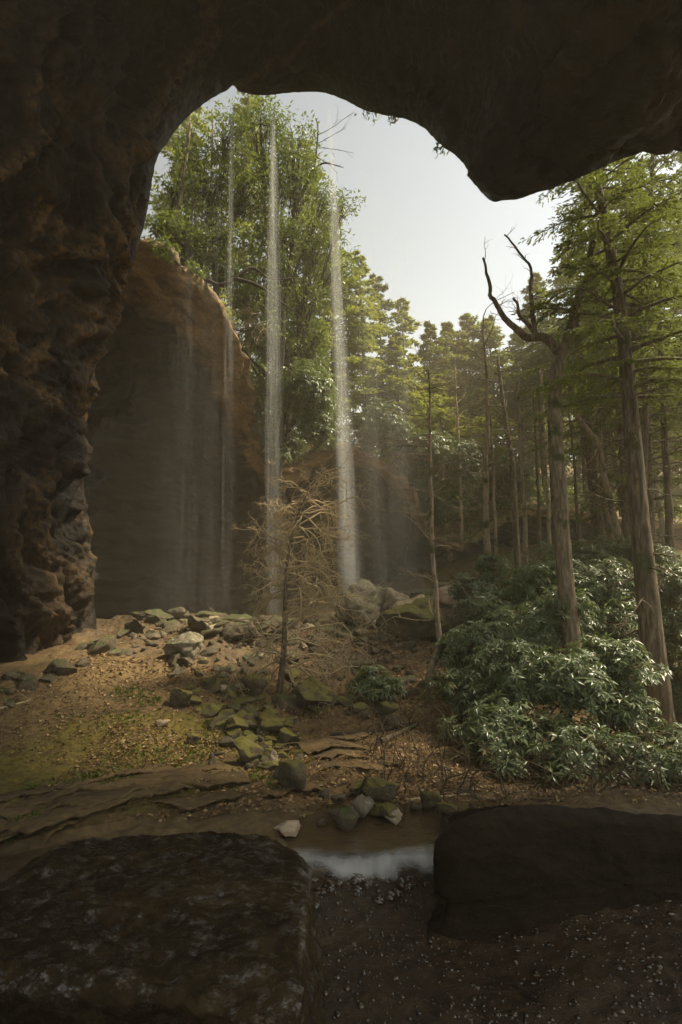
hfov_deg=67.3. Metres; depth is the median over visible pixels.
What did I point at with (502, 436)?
hemlock tree
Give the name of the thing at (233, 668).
rock
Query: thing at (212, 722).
rock
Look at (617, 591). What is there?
rhododendron
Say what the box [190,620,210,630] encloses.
rock
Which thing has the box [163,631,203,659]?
rock
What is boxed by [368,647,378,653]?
rock
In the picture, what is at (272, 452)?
rhododendron
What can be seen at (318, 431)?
rhododendron
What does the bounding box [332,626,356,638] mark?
rock
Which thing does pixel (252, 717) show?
rock
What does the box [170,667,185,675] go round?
rock
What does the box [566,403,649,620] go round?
slim tree
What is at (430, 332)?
hemlock tree
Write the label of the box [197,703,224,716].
rock
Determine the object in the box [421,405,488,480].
hemlock tree
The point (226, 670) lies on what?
rock
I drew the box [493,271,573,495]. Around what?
hemlock tree
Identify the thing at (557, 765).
rhododendron
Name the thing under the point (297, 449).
rhododendron
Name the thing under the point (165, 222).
evergreen shrub
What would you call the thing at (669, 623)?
rhododendron
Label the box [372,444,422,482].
bare scrub
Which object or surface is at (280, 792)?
rock ledge
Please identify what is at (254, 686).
rock
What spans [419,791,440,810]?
rock
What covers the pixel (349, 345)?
hemlock tree
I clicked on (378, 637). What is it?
rock
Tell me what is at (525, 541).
slim tree
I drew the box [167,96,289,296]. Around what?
evergreen tree
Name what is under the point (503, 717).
rhododendron
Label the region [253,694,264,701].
rock
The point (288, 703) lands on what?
rock
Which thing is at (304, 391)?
rhododendron
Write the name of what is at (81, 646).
rock
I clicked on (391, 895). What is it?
gravel
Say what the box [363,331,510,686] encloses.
bare sapling
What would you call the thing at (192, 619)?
rock
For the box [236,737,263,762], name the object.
rock
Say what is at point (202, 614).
rock
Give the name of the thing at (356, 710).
rock
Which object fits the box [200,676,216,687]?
rock
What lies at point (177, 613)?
rock
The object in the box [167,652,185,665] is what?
rock
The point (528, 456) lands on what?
hemlock tree
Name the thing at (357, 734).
rock ledge
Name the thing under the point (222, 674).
rock
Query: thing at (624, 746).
rhododendron
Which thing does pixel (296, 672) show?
rock
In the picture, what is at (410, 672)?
rock
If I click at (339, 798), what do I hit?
rock
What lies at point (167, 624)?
rock
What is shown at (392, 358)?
hemlock tree
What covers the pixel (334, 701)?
rock
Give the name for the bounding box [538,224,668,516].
hemlock tree
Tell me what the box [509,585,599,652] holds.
rhododendron
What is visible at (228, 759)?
rock ledge
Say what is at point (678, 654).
rhododendron
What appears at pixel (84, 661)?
rock
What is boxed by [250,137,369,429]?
hemlock tree
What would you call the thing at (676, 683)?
rhododendron
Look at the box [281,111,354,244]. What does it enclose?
bare snag
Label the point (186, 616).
rock
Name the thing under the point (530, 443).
hemlock tree
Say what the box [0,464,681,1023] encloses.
ground
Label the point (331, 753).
rock ledge
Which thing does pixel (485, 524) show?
slim tree
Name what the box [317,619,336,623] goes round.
rock
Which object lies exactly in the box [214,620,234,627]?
rock
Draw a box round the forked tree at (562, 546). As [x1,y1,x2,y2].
[482,224,595,656]
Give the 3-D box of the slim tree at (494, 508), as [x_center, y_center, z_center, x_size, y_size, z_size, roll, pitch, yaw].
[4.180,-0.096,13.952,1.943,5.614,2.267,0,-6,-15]
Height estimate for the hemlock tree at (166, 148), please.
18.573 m
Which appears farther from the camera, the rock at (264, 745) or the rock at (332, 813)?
the rock at (264, 745)
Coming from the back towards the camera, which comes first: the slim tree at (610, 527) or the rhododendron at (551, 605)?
the slim tree at (610, 527)
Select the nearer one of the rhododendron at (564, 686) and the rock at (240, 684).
the rhododendron at (564, 686)
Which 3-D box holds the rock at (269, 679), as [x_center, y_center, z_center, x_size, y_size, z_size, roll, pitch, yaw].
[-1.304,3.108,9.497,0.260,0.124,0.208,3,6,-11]
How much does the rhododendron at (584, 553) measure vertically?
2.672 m
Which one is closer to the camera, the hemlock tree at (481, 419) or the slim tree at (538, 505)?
the slim tree at (538, 505)
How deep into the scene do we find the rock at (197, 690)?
8.39 m
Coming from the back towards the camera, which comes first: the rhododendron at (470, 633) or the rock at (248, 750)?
the rhododendron at (470, 633)
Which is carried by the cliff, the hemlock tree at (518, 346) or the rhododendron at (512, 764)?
the hemlock tree at (518, 346)
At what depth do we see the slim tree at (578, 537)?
17.16 m
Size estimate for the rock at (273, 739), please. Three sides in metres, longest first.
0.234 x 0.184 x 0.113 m
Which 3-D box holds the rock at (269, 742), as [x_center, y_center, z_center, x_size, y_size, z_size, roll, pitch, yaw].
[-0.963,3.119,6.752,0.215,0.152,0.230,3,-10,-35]
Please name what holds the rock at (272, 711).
on the ground at (16, 854)
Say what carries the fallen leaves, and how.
on the ground at (16, 854)
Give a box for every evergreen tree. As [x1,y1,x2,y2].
[145,168,254,272]
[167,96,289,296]
[226,185,366,447]
[228,92,347,392]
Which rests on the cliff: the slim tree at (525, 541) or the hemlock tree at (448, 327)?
the hemlock tree at (448, 327)
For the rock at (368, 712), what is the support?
on the ground at (16, 854)
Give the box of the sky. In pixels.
[141,86,681,463]
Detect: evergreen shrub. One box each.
[145,207,303,435]
[243,305,346,475]
[249,352,355,432]
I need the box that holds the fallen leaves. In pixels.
[0,618,681,822]
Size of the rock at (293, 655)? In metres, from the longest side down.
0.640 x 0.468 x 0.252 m
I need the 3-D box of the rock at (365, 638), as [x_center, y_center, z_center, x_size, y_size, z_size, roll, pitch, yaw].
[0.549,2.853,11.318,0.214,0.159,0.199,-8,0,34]
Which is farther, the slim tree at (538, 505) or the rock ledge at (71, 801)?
the slim tree at (538, 505)
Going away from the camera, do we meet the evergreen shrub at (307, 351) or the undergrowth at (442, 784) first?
the undergrowth at (442, 784)
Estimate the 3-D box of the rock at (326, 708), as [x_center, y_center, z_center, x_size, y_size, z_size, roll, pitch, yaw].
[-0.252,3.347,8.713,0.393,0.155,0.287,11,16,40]
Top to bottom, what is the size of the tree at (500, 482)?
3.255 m
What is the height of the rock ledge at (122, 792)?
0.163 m
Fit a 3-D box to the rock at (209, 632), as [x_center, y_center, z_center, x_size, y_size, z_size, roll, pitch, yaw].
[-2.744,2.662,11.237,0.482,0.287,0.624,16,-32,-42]
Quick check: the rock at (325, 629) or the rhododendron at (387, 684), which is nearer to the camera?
the rhododendron at (387, 684)
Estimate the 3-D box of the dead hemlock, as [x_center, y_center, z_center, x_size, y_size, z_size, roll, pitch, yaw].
[-0.730,1.796,9.272,3.736,5.895,3.210,-1,-6,0]
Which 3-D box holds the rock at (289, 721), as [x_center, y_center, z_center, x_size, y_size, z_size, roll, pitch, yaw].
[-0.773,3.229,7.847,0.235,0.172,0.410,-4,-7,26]
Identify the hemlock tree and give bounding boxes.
[140,107,258,331]
[179,90,337,383]
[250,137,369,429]
[294,209,389,441]
[325,249,432,452]
[350,335,443,471]
[353,273,428,472]
[377,297,449,483]
[400,320,469,486]
[407,321,496,483]
[412,374,490,533]
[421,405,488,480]
[439,312,526,482]
[446,388,517,510]
[449,314,538,454]
[457,387,518,479]
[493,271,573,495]
[497,326,564,474]
[499,371,545,470]
[499,385,576,478]
[510,152,681,729]
[510,154,681,558]
[511,246,609,511]
[518,151,681,649]
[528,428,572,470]
[531,318,574,452]
[537,357,613,476]
[538,183,676,529]
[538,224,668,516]
[565,404,662,481]
[572,157,681,537]
[585,206,681,546]
[628,158,681,469]
[651,193,681,383]
[653,424,681,492]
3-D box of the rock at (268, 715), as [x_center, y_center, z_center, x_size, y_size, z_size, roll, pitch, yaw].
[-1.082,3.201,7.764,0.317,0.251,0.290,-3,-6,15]
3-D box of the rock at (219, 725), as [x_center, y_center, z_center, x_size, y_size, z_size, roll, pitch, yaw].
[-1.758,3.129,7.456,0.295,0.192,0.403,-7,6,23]
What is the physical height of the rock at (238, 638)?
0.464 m
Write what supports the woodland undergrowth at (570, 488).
on the ground at (16, 854)
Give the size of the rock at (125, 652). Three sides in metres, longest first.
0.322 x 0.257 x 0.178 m
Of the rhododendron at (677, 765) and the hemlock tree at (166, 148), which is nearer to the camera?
the rhododendron at (677, 765)
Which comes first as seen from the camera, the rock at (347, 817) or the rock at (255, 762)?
the rock at (347, 817)
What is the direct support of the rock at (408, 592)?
on the ground at (16, 854)
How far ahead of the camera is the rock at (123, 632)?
10.92 m
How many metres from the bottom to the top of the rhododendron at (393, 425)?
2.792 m
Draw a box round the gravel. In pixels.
[307,856,681,1023]
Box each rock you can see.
[0,687,7,691]
[1,671,16,680]
[4,687,16,694]
[6,700,16,707]
[12,673,20,679]
[15,673,34,681]
[17,677,37,690]
[18,675,31,681]
[39,675,51,682]
[41,673,55,681]
[45,659,76,675]
[75,657,89,666]
[76,642,88,649]
[87,635,116,654]
[108,648,120,655]
[110,644,117,650]
[115,628,131,637]
[121,648,133,655]
[124,620,145,632]
[129,609,172,620]
[145,615,161,621]
[152,619,166,626]
[152,632,160,638]
[155,719,169,726]
[159,624,178,633]
[160,619,176,628]
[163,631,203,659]
[166,607,184,619]
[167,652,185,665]
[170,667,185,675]
[170,688,192,706]
[177,657,194,665]
[179,619,187,624]
[182,613,189,618]
[186,733,198,743]
[187,615,207,625]
[187,683,195,690]
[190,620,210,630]
[190,696,201,704]
[192,687,200,694]
[193,707,201,713]
[194,669,202,675]
[195,611,226,617]
[197,658,208,663]
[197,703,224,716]
[199,646,218,656]
[200,627,222,637]
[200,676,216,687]
[204,682,222,693]
[207,716,228,727]
[207,718,227,729]
[209,617,223,623]
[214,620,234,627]
[217,671,227,677]
[217,709,235,716]
[218,665,236,672]
[218,666,230,671]
[218,736,233,746]
[219,684,227,691]
[220,679,227,683]
[222,622,257,642]
[222,685,237,693]
[223,614,255,623]
[224,689,236,698]
[226,704,240,712]
[226,716,248,730]
[227,727,242,738]
[229,609,238,614]
[231,696,255,704]
[233,710,245,717]
[235,683,245,688]
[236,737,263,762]
[240,673,267,696]
[240,706,258,718]
[242,654,259,665]
[242,730,252,735]
[243,733,258,742]
[245,713,255,723]
[245,758,259,768]
[246,720,257,729]
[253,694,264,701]
[256,620,269,630]
[256,725,268,735]
[257,717,285,734]
[257,761,277,770]
[258,703,271,711]
[258,708,278,720]
[258,713,279,718]
[258,742,268,749]
[262,750,271,759]
[264,736,276,742]
[265,676,275,681]
[267,615,281,626]
[267,740,272,748]
[270,749,277,760]
[271,694,300,711]
[272,759,306,790]
[273,744,285,748]
[273,820,300,836]
[276,619,297,628]
[277,750,286,757]
[278,727,300,745]
[283,684,289,692]
[283,716,299,727]
[285,668,300,681]
[286,651,298,661]
[287,635,299,644]
[289,679,303,687]
[291,676,333,709]
[305,614,330,622]
[307,705,316,711]
[308,634,320,643]
[314,707,323,712]
[315,817,327,825]
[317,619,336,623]
[317,789,329,798]
[320,625,337,633]
[321,705,331,711]
[326,808,339,820]
[330,793,345,803]
[331,696,339,706]
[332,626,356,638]
[334,579,385,625]
[335,805,359,830]
[336,696,354,707]
[348,702,367,713]
[349,779,362,794]
[351,660,378,668]
[351,794,375,817]
[355,627,369,635]
[356,665,391,682]
[359,714,369,720]
[361,637,368,642]
[361,776,399,801]
[363,710,372,714]
[366,621,375,628]
[368,630,396,642]
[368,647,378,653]
[371,802,398,818]
[375,595,448,642]
[375,701,399,714]
[380,714,405,724]
[382,657,389,663]
[383,587,409,609]
[384,808,402,824]
[389,594,425,608]
[391,654,399,658]
[393,665,404,669]
[399,590,411,595]
[400,675,418,683]
[403,689,414,697]
[404,670,418,674]
[409,589,432,598]
[409,801,421,810]
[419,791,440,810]
[429,621,454,638]
[431,582,461,587]
[432,585,465,608]
[437,801,457,814]
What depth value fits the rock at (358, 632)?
11.91 m
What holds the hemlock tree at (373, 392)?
on the cliff
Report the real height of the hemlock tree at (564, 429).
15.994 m
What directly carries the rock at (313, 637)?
on the ground at (16, 854)
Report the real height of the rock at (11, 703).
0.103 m
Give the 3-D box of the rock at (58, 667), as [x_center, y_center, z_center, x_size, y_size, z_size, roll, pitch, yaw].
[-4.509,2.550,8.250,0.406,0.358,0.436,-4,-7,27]
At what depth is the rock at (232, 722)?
7.25 m
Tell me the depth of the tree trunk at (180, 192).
16.99 m
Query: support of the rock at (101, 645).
on the ground at (16, 854)
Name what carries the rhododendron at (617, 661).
on the ground at (16, 854)
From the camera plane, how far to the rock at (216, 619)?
12.14 m
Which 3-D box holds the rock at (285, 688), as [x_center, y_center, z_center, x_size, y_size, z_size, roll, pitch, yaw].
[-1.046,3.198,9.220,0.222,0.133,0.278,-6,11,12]
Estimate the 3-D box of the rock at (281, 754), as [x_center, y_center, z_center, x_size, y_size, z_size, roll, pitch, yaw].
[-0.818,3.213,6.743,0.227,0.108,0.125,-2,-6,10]
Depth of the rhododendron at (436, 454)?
24.25 m
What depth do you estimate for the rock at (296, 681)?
9.38 m
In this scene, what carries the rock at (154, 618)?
on the ground at (16, 854)
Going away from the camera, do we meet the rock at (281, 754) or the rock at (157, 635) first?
the rock at (281, 754)
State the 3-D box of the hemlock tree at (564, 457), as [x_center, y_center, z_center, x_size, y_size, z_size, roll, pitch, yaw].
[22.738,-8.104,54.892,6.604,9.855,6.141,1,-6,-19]
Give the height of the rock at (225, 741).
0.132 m
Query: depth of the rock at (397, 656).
10.58 m
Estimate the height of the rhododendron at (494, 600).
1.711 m
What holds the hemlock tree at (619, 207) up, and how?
on the ground at (16, 854)
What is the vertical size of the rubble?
1.450 m
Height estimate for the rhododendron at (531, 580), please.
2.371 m
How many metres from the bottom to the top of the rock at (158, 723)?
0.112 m
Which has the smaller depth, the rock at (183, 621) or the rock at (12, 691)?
the rock at (12, 691)
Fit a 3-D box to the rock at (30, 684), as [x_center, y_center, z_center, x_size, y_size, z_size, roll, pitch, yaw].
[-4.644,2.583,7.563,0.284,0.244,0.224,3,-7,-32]
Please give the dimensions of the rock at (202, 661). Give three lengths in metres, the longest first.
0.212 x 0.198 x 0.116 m
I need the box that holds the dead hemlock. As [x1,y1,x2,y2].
[208,446,410,722]
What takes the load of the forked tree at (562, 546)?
on the ground at (16, 854)
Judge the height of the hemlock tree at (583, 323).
19.230 m
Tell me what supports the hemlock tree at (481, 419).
on the cliff
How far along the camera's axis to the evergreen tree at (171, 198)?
17.16 m
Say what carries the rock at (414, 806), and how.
in the water at (418, 830)
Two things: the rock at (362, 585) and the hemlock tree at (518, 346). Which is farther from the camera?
the hemlock tree at (518, 346)
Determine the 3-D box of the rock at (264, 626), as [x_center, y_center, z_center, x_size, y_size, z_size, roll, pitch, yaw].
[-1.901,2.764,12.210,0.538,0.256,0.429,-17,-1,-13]
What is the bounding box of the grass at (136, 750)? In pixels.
[0,682,311,843]
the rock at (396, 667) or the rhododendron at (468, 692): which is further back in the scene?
the rock at (396, 667)
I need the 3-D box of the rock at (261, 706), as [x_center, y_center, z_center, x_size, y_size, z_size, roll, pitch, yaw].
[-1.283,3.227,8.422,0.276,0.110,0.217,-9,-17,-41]
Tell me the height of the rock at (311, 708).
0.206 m
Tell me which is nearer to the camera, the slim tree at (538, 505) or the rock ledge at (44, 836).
the rock ledge at (44, 836)
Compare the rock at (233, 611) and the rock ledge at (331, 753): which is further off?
the rock at (233, 611)
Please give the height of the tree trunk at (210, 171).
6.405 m
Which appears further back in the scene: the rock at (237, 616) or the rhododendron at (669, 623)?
the rock at (237, 616)
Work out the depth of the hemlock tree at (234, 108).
26.12 m
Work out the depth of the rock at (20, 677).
7.62 m
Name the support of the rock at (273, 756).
on the ground at (16, 854)
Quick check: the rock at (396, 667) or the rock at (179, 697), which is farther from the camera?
the rock at (396, 667)
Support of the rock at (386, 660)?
on the ground at (16, 854)
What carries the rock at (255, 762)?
on the ground at (16, 854)
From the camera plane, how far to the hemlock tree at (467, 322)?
36.42 m
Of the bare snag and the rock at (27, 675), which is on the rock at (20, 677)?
the rock at (27, 675)
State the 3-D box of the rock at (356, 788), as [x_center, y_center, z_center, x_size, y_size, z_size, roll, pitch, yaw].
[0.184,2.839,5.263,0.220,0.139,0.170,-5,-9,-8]
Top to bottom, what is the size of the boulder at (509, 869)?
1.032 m
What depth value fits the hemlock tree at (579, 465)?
39.77 m
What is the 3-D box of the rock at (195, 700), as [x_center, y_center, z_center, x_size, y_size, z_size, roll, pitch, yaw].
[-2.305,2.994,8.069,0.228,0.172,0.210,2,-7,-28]
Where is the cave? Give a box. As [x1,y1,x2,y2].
[0,0,681,662]
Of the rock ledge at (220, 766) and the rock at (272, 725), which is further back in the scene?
the rock at (272, 725)
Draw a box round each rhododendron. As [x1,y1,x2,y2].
[259,440,291,473]
[265,429,311,466]
[270,356,340,422]
[292,409,337,452]
[306,421,348,457]
[343,396,416,460]
[346,661,407,702]
[387,429,454,478]
[420,483,477,524]
[422,668,515,723]
[427,437,483,487]
[432,628,477,680]
[434,714,477,747]
[446,571,498,602]
[451,620,527,672]
[451,689,545,764]
[453,585,529,630]
[462,637,555,719]
[471,551,511,607]
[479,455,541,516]
[483,749,531,782]
[485,602,563,656]
[492,554,597,612]
[502,645,620,720]
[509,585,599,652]
[513,709,611,782]
[530,535,631,578]
[533,751,608,784]
[540,556,636,655]
[556,631,672,733]
[579,731,680,779]
[580,595,639,682]
[586,679,666,741]
[603,535,681,601]
[604,758,670,791]
[624,562,681,668]
[632,720,681,769]
[636,604,681,675]
[652,749,681,785]
[665,623,681,677]
[668,665,681,713]
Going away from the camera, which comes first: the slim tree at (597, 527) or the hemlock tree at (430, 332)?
the slim tree at (597, 527)
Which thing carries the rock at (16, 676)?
on the ground at (16, 854)
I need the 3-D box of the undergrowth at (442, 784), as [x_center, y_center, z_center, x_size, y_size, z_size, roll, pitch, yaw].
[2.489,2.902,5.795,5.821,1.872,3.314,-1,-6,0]
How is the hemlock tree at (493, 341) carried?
on the cliff
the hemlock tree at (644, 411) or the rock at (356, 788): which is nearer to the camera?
the rock at (356, 788)
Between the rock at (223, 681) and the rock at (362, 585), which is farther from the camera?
the rock at (362, 585)
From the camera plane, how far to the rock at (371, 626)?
12.07 m
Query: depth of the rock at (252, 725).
7.36 m
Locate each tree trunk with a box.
[161,123,211,244]
[184,183,207,261]
[186,118,220,274]
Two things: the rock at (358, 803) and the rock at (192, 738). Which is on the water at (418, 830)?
the rock at (358, 803)
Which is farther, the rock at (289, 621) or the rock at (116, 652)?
the rock at (289, 621)
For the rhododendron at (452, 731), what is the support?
on the ground at (16, 854)
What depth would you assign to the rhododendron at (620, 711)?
6.92 m
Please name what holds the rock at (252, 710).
on the ground at (16, 854)
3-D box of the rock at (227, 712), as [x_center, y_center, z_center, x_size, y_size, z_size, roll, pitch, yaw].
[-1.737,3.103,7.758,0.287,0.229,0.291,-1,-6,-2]
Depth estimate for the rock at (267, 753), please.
6.50 m
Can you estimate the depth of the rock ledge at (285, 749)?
6.89 m
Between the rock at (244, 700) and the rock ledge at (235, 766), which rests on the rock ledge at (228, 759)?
the rock ledge at (235, 766)
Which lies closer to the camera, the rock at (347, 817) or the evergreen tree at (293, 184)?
the rock at (347, 817)
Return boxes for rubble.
[128,610,457,773]
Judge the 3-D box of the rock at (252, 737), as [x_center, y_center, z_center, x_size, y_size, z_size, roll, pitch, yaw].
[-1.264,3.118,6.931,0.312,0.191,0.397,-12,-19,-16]
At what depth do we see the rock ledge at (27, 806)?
5.18 m
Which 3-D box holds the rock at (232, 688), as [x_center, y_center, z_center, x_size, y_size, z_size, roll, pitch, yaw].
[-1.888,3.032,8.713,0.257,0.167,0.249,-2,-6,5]
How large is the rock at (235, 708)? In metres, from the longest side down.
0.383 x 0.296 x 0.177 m
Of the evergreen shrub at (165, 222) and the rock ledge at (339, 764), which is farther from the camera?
the evergreen shrub at (165, 222)
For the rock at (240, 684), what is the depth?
8.88 m
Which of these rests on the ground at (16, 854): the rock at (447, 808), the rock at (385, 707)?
the rock at (385, 707)
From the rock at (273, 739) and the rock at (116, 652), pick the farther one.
the rock at (116, 652)
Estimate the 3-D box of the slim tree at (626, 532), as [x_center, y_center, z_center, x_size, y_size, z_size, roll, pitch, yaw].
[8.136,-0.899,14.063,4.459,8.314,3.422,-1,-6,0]
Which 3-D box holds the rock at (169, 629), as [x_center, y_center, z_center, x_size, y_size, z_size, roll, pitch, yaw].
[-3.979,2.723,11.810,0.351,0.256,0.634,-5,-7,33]
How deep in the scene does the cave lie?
9.82 m
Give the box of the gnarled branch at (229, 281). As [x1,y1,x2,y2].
[203,266,295,313]
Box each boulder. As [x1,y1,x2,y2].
[0,831,326,1023]
[426,804,681,939]
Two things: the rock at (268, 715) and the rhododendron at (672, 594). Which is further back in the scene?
the rhododendron at (672, 594)
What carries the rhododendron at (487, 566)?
on the ground at (16, 854)
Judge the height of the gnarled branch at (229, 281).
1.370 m
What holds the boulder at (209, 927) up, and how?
on the ground at (16, 854)
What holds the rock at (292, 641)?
on the ground at (16, 854)
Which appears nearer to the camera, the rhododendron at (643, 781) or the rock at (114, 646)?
the rhododendron at (643, 781)
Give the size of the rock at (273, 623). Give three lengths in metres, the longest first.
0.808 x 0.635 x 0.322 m
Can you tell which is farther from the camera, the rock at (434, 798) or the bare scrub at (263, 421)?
the bare scrub at (263, 421)
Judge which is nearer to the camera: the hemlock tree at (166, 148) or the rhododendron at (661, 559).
the rhododendron at (661, 559)
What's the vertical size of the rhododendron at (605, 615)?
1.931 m
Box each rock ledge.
[0,762,174,822]
[0,762,233,811]
[0,762,248,827]
[0,766,167,801]
[0,770,250,831]
[0,779,252,841]
[0,786,184,836]
[29,788,184,821]
[35,778,219,843]
[40,771,192,814]
[131,763,204,785]
[187,754,251,769]
[253,776,322,797]
[275,745,356,751]
[276,732,365,744]
[299,738,377,753]
[312,749,367,765]
[321,759,410,770]
[323,730,368,739]
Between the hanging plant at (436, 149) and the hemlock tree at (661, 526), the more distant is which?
the hemlock tree at (661, 526)
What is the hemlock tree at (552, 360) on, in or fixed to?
on the cliff
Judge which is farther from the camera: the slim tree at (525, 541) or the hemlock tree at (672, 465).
the hemlock tree at (672, 465)
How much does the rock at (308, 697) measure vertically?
0.617 m
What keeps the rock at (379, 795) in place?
on the ground at (16, 854)
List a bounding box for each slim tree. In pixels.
[412,357,499,539]
[440,273,546,586]
[454,415,519,584]
[459,344,549,570]
[473,369,568,595]
[496,393,572,562]
[501,368,584,549]
[516,360,597,547]
[521,308,618,608]
[527,349,618,544]
[563,404,621,573]
[566,325,681,630]
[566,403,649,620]
[586,299,681,619]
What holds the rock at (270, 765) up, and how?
on the ground at (16, 854)
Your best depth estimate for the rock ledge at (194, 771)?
5.58 m
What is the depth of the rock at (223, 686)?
8.65 m
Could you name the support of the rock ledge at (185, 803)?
on the ground at (16, 854)
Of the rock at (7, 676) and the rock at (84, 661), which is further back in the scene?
the rock at (84, 661)
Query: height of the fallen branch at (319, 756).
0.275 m
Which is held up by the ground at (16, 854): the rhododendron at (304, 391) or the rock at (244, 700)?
the rock at (244, 700)
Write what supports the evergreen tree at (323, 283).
on the cliff
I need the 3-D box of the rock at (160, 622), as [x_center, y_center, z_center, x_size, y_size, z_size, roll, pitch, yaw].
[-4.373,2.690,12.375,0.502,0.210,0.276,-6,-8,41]
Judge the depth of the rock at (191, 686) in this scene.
8.55 m
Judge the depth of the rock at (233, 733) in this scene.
7.11 m
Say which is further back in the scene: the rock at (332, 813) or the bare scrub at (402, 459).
the bare scrub at (402, 459)
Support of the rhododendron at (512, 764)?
on the ground at (16, 854)
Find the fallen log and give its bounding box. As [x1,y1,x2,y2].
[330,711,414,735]
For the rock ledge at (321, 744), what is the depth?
6.76 m
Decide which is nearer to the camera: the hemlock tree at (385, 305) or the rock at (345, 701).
the rock at (345, 701)
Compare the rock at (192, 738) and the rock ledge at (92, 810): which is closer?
the rock ledge at (92, 810)
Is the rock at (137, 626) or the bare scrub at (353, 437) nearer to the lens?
the rock at (137, 626)
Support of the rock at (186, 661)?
on the ground at (16, 854)
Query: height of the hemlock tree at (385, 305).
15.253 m
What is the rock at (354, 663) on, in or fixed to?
on the ground at (16, 854)
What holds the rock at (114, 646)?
on the ground at (16, 854)
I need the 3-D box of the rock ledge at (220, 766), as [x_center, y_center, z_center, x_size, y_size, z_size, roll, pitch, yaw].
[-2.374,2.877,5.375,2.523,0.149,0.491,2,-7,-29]
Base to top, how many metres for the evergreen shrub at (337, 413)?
5.208 m
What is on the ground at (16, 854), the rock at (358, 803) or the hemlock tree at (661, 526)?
the hemlock tree at (661, 526)
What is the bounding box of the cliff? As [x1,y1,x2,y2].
[84,238,681,618]
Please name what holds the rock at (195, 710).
on the ground at (16, 854)
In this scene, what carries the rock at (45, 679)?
on the ground at (16, 854)
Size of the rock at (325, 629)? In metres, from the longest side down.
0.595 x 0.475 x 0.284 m
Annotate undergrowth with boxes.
[320,681,681,821]
[441,466,681,608]
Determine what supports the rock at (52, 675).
on the ground at (16, 854)
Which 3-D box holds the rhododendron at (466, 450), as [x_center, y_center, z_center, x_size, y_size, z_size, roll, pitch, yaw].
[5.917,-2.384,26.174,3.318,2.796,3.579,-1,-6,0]
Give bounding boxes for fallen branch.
[0,690,41,709]
[313,738,382,758]
[391,771,473,801]
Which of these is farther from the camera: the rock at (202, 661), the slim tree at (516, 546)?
the slim tree at (516, 546)
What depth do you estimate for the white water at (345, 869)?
3.99 m
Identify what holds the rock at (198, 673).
on the ground at (16, 854)
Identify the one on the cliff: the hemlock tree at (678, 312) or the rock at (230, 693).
the hemlock tree at (678, 312)
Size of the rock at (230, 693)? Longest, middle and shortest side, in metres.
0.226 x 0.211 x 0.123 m
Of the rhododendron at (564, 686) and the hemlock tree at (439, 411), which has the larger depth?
the hemlock tree at (439, 411)
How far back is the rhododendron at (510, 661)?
7.39 m
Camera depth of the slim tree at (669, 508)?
13.04 m
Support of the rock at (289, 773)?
on the rock ledge at (280, 792)
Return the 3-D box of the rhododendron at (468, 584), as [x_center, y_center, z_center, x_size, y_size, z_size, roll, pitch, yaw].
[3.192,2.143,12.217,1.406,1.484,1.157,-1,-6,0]
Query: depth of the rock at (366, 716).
8.11 m
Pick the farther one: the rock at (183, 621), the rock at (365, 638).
the rock at (183, 621)
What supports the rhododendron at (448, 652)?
on the ground at (16, 854)
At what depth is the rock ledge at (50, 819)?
4.66 m
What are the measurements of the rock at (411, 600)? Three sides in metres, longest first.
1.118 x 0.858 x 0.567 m
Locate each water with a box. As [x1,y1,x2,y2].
[282,801,496,853]
[337,854,426,874]
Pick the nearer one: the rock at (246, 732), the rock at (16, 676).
the rock at (246, 732)
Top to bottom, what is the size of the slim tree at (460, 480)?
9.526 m
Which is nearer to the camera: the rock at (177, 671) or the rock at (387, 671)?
the rock at (177, 671)
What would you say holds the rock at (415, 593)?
on the ground at (16, 854)
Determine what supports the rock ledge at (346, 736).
on the ground at (16, 854)
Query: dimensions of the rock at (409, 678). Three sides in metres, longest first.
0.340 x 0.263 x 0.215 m
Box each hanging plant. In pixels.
[354,106,379,124]
[388,115,398,124]
[433,142,448,158]
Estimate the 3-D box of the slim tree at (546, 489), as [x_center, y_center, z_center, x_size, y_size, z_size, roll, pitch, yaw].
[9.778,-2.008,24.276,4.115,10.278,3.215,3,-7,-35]
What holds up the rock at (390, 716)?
on the ground at (16, 854)
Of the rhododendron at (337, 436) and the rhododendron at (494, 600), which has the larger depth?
the rhododendron at (337, 436)
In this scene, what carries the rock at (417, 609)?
on the ground at (16, 854)
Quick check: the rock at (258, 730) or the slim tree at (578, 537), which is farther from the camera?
the slim tree at (578, 537)
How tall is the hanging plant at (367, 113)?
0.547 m
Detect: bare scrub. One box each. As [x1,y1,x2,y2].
[229,294,272,354]
[253,395,299,449]
[335,424,377,460]
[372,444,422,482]
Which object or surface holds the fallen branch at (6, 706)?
on the ground at (16, 854)
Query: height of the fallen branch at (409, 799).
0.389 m
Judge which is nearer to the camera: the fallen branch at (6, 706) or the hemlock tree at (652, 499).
the fallen branch at (6, 706)
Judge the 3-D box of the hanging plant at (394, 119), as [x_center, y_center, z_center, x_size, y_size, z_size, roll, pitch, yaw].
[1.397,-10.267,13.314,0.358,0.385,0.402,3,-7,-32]
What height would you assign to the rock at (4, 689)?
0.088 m
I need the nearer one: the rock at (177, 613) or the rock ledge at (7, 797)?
the rock ledge at (7, 797)
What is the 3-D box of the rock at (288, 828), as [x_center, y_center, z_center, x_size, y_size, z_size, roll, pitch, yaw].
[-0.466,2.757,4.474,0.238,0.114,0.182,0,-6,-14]
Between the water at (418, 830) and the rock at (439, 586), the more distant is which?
the rock at (439, 586)
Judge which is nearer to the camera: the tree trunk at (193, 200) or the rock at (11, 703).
the rock at (11, 703)

